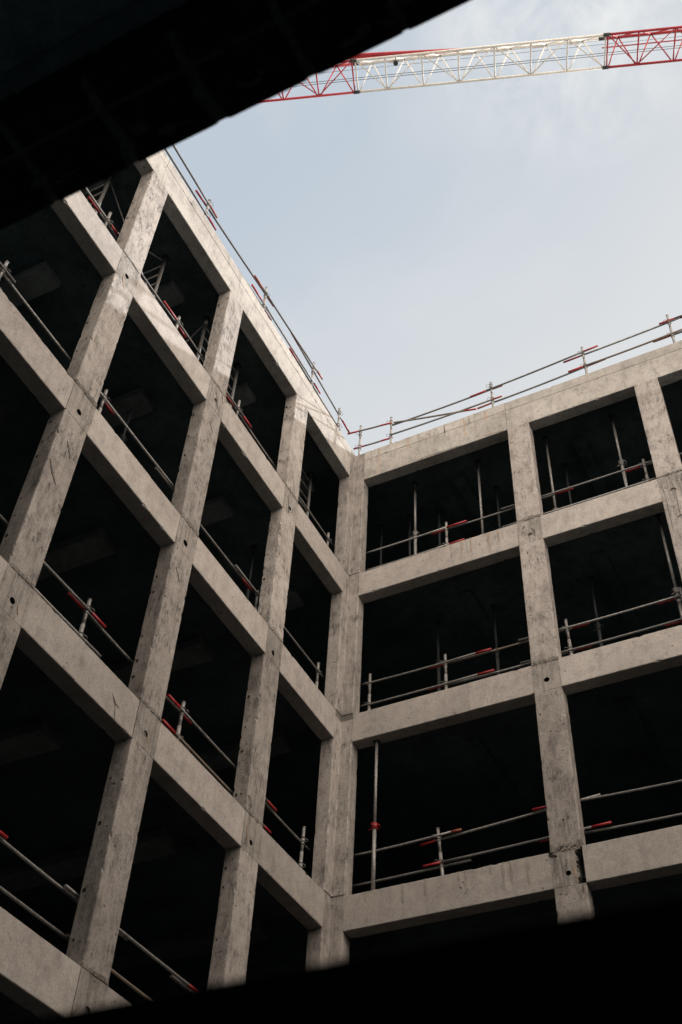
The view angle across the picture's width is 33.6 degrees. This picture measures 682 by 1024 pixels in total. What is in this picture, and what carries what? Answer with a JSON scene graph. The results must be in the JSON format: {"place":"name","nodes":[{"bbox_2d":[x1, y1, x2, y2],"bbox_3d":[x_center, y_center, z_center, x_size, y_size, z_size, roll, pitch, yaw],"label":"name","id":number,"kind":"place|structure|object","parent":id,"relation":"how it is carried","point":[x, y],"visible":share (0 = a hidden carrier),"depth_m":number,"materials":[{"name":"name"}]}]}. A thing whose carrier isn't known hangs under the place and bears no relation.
{"place":"outdoors","nodes":[
{"label":"outdoors","id":0,"kind":"place"},
{"bbox_2d":[83,175,169,296],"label":"scaffold tower","id":1,"kind":"structure","parent":0,"point":[165,257],"depth_m":18.77,"materials":[{"name":"metal"}]},
{"bbox_2d":[186,316,241,407],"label":"scaffold tower","id":2,"kind":"structure","parent":0,"point":[202,338],"depth_m":20.50,"materials":[{"name":"metal"}]},
{"bbox_2d":[298,469,313,516],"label":"scaffold tower","id":3,"kind":"structure","parent":0,"point":[310,474],"depth_m":22.55,"materials":[{"name":"metal"}]},
{"bbox_2d":[0,0,681,1023],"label":"building","id":4,"kind":"structure","parent":0,"point":[92,92],"depth_m":2.66,"materials":[{"name":"concrete"}]},
{"bbox_2d":[164,0,681,455],"label":"sky","id":5,"kind":"structure","parent":0,"point":[425,248],"materials":[{"name":"blue"}]},
{"bbox_2d":[262,26,681,102],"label":"tower crane","id":6,"kind":"object","parent":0,"point":[376,57],"visible":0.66,"depth_m":39.80,"materials":[{"name":"white paint"}]},
{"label":"courtyard ground","id":7,"kind":"structure","parent":0,"visible":0},
{"bbox_2d":[0,151,681,1023],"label":"concrete building","id":8,"kind":"structure","parent":7,"relation":"on","point":[126,811],"depth_m":17.37,"materials":[{"name":"concrete"}]},
{"bbox_2d":[0,830,193,996],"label":"guard rail","id":9,"kind":"object","parent":8,"relation":"on","point":[125,936],"visible":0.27,"depth_m":11.51,"materials":[{"name":"metal"}]},
{"bbox_2d":[118,409,131,444],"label":"shoring prop","id":10,"kind":"object","parent":8,"relation":"on","point":[122,437],"visible":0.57,"depth_m":17.47,"materials":[{"name":"metal"}]},
{"bbox_2d":[0,514,309,874],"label":"guard rail","id":11,"kind":"object","parent":8,"relation":"on","point":[90,613],"visible":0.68,"depth_m":14.39,"materials":[{"name":"metal"}]},
{"bbox_2d":[0,261,324,691],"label":"guard rail","id":12,"kind":"object","parent":8,"relation":"on","point":[108,405],"visible":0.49,"depth_m":15.85,"materials":[{"name":"metal"}]},
{"bbox_2d":[85,188,334,547],"bbox_3d":[-2.164,-2.107,18.698,0.101,1.132,8.900,-19,-51,19],"label":"guard rail","id":13,"kind":"object","parent":8,"relation":"on","point":[107,223],"visible":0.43,"depth_m":18.37,"materials":[{"name":"metal"}]},
{"bbox_2d":[244,544,257,599],"bbox_3d":[-1.605,1.611,18.954,0.159,2.942,0.185,-19,-51,19],"label":"shoring prop","id":14,"kind":"object","parent":8,"relation":"on","point":[254,547],"visible":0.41,"depth_m":19.59,"materials":[{"name":"metal"}]},
{"bbox_2d":[165,145,349,432],"bbox_3d":[-1.862,-4.601,21.213,0.101,1.192,9.182,-19,-51,19],"label":"guard rail","id":15,"kind":"object","parent":8,"relation":"on","point":[291,349],"visible":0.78,"depth_m":21.87,"materials":[{"name":"metal"}]},
{"bbox_2d":[368,740,380,890],"bbox_3d":[0.510,4.560,17.033,0.183,2.650,0.163,-19,-51,19],"label":"shoring prop","id":16,"kind":"object","parent":8,"relation":"on","point":[374,826],"visible":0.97,"depth_m":16.86,"materials":[{"name":"metal"}]},
{"bbox_2d":[379,523,384,564],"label":"shoring prop","id":17,"kind":"object","parent":8,"relation":"on","point":[381,531],"visible":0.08,"depth_m":23.61,"materials":[{"name":"metal"}]},
{"bbox_2d":[407,514,412,555],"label":"shoring prop","id":18,"kind":"object","parent":8,"relation":"on","point":[409,516],"visible":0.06,"depth_m":23.35,"materials":[{"name":"metal"}]},
{"bbox_2d":[412,481,419,554],"bbox_3d":[1.447,0.392,22.011,0.183,2.919,0.163,-19,-51,19],"label":"shoring prop","id":19,"kind":"object","parent":8,"relation":"on","point":[415,531],"visible":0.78,"depth_m":22.14,"materials":[{"name":"metal"}]},
{"bbox_2d":[434,620,441,691],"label":"shoring prop","id":20,"kind":"object","parent":8,"relation":"on","point":[437,623],"visible":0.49,"depth_m":20.55,"materials":[{"name":"metal"}]},
{"bbox_2d":[436,506,441,546],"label":"shoring prop","id":21,"kind":"object","parent":8,"relation":"on","point":[439,534],"visible":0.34,"depth_m":23.13,"materials":[{"name":"metal"}]},
{"bbox_2d":[475,459,483,534],"bbox_3d":[2.675,-0.026,21.553,0.183,2.919,0.163,-19,-51,19],"label":"shoring prop","id":22,"kind":"object","parent":8,"relation":"on","point":[478,461],"visible":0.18,"depth_m":21.84,"materials":[{"name":"metal"}]},
{"bbox_2d":[490,604,501,674],"bbox_3d":[2.742,2.730,19.715,0.183,2.942,0.163,-19,-51,19],"label":"shoring prop","id":23,"kind":"object","parent":8,"relation":"on","point":[493,607],"visible":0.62,"depth_m":20.14,"materials":[{"name":"metal"}]},
{"bbox_2d":[494,485,500,528],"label":"shoring prop","id":24,"kind":"object","parent":8,"relation":"on","point":[496,488],"visible":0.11,"depth_m":22.66,"materials":[{"name":"metal"}]},
{"bbox_2d":[347,314,681,454],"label":"guard rail","id":25,"kind":"object","parent":8,"relation":"on","point":[671,334],"visible":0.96,"depth_m":22.80,"materials":[{"name":"metal"}]},
{"bbox_2d":[352,779,681,887],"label":"guard rail","id":26,"kind":"object","parent":8,"relation":"on","point":[441,861],"visible":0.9,"depth_m":16.09,"materials":[{"name":"metal"}]},
{"bbox_2d":[360,587,681,710],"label":"guard rail","id":27,"kind":"object","parent":8,"relation":"on","point":[446,662],"visible":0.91,"depth_m":18.31,"materials":[{"name":"metal"}]},
{"bbox_2d":[365,453,681,570],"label":"guard rail","id":28,"kind":"object","parent":8,"relation":"on","point":[643,464],"visible":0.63,"depth_m":20.52,"materials":[{"name":"metal"}]},
{"bbox_2d":[542,436,557,509],"bbox_3d":[3.947,-0.458,21.079,0.183,2.919,0.163,-19,-51,19],"label":"shoring prop","id":29,"kind":"object","parent":8,"relation":"on","point":[545,438],"visible":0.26,"depth_m":21.42,"materials":[{"name":"metal"}]},
{"bbox_2d":[562,462,571,504],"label":"shoring prop","id":30,"kind":"object","parent":8,"relation":"on","point":[564,465],"visible":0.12,"depth_m":22.24,"materials":[{"name":"metal"}]},
{"bbox_2d":[587,575,603,646],"bbox_3d":[4.389,2.170,19.101,0.183,2.942,0.163,-19,-51,19],"label":"shoring prop","id":31,"kind":"object","parent":8,"relation":"on","point":[597,624],"visible":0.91,"depth_m":19.51,"materials":[{"name":"metal"}]},
{"bbox_2d":[608,413,627,486],"bbox_3d":[5.134,-0.862,20.636,0.183,2.919,0.163,-19,-51,19],"label":"shoring prop","id":32,"kind":"object","parent":8,"relation":"on","point":[620,461],"visible":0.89,"depth_m":20.82,"materials":[{"name":"metal"}]},
{"bbox_2d":[655,513,681,617],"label":"shoring prop","id":33,"kind":"object","parent":8,"relation":"on","point":[675,589],"visible":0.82,"depth_m":18.15,"materials":[{"name":"metal"}]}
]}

